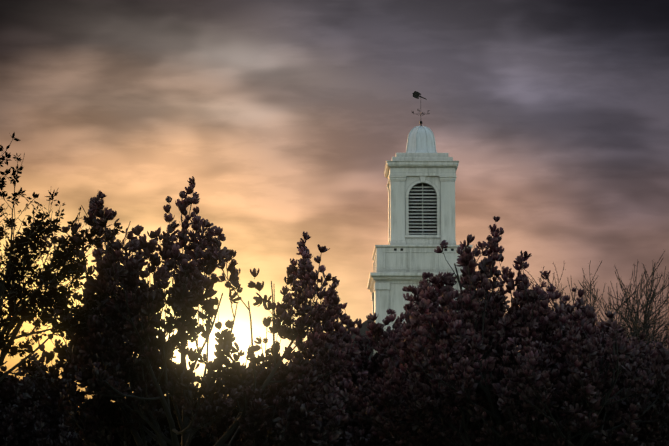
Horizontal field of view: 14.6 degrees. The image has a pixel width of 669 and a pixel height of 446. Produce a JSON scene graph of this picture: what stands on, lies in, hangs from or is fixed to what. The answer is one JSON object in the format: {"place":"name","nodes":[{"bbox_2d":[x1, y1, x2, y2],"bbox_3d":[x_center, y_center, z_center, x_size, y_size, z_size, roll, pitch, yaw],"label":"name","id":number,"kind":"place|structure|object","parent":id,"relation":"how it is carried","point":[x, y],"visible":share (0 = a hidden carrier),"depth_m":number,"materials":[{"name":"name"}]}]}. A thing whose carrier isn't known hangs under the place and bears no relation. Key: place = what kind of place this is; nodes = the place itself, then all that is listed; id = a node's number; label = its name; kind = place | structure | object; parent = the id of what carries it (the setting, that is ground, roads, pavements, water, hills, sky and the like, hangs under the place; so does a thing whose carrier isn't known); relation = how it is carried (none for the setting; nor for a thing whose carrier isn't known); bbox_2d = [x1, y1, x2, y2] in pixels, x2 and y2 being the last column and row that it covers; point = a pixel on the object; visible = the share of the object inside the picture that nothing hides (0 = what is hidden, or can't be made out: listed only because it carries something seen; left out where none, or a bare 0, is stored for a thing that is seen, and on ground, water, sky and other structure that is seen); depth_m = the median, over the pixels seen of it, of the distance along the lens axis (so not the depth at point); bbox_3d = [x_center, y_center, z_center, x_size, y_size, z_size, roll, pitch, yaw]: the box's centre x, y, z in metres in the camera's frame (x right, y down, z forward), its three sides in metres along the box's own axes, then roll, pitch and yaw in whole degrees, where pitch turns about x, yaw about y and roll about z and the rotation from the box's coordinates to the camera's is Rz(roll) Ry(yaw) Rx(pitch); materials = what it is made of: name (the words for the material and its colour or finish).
{"place":"outdoors","nodes":[
{"label":"outdoors","id":0,"kind":"place"},
{"bbox_2d":[0,132,124,408],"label":"leafy tree","id":1,"kind":"object","parent":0,"point":[19,247],"depth_m":38.77,"materials":[{"name":"black plant"}]},
{"bbox_2d":[0,0,668,406],"label":"sky","id":2,"kind":"structure","parent":0,"point":[286,118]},
{"bbox_2d":[308,315,519,363],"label":"church roof","id":3,"kind":"structure","parent":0,"point":[363,329],"depth_m":136.01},
{"bbox_2d":[367,153,472,353],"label":"church tower","id":4,"kind":"structure","parent":0,"point":[392,274],"depth_m":133.67,"materials":[{"name":"white paint"}]},
{"bbox_2d":[406,126,436,152],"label":"dome","id":5,"kind":"structure","parent":4,"relation":"on","point":[420,139],"depth_m":135.45,"materials":[{"name":"paint"}]},
{"bbox_2d":[412,91,429,125],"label":"weather vane","id":6,"kind":"object","parent":5,"relation":"on","point":[416,94],"visible":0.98,"depth_m":136.36,"materials":[{"name":"metal"}]},
{"bbox_3d":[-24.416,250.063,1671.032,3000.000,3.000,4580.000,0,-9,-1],"label":"lawn","id":7,"kind":"structure","parent":0,"visible":0},
{"bbox_2d":[0,333,85,445],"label":"magnolia tree blossoms","id":8,"kind":"object","parent":7,"relation":"on","point":[27,390],"visible":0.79,"depth_m":53.21,"materials":[{"name":"pink plant"}]},
{"bbox_2d":[38,176,359,445],"bbox_3d":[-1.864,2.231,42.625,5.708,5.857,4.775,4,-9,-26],"label":"tree","id":9,"kind":"object","parent":7,"relation":"on","point":[185,432],"visible":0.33,"depth_m":42.36,"materials":[{"name":"brown plant"}]},
{"bbox_2d":[273,240,442,445],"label":"tree","id":10,"kind":"object","parent":7,"relation":"on","point":[293,334],"visible":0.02,"depth_m":51.01,"materials":[{"name":"brown plant"}]},
{"bbox_2d":[228,231,462,445],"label":"magnolia tree blossoms","id":11,"kind":"object","parent":10,"relation":"attached to","point":[358,361],"visible":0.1,"depth_m":51.00,"materials":[{"name":"pink plant"}]},
{"bbox_2d":[313,216,668,445],"bbox_3d":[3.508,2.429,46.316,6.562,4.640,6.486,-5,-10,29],"label":"magnolia tree blossoms","id":12,"kind":"object","parent":7,"relation":"on","point":[511,320],"visible":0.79,"depth_m":45.00,"materials":[{"name":"pink plant"}]},
{"bbox_2d":[519,277,634,419],"bbox_3d":[5.697,4.777,63.675,3.523,7.035,3.812,7,-11,-38],"label":"bare shrub wood","id":13,"kind":"object","parent":7,"relation":"on","point":[607,317],"depth_m":63.88,"materials":[{"name":"brown plant"}]},
{"bbox_2d":[566,277,630,336],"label":"bare shrub buds","id":14,"kind":"object","parent":13,"relation":"attached to","point":[606,316],"depth_m":63.77,"materials":[{"name":"brown plant"}]},
{"bbox_2d":[513,250,668,350],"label":"bare tree","id":15,"kind":"object","parent":7,"relation":"on","point":[646,326],"visible":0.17,"depth_m":68.56,"materials":[{"name":"brown plant"}]},
{"bbox_3d":[7.308,4.523,55.546,5.316,5.134,4.687,0,-9,-1],"label":"magnolia tree wood","id":16,"kind":"object","parent":7,"relation":"on","visible":0},
{"bbox_2d":[596,320,668,435],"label":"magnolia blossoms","id":17,"kind":"object","parent":16,"relation":"attached to","point":[629,340],"depth_m":55.59,"materials":[{"name":"pink plant"}]},
{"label":"church","id":18,"kind":"object","parent":7,"relation":"on","visible":0},
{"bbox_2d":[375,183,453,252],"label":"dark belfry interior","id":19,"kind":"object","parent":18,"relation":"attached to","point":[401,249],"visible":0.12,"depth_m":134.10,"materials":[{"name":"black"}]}
]}

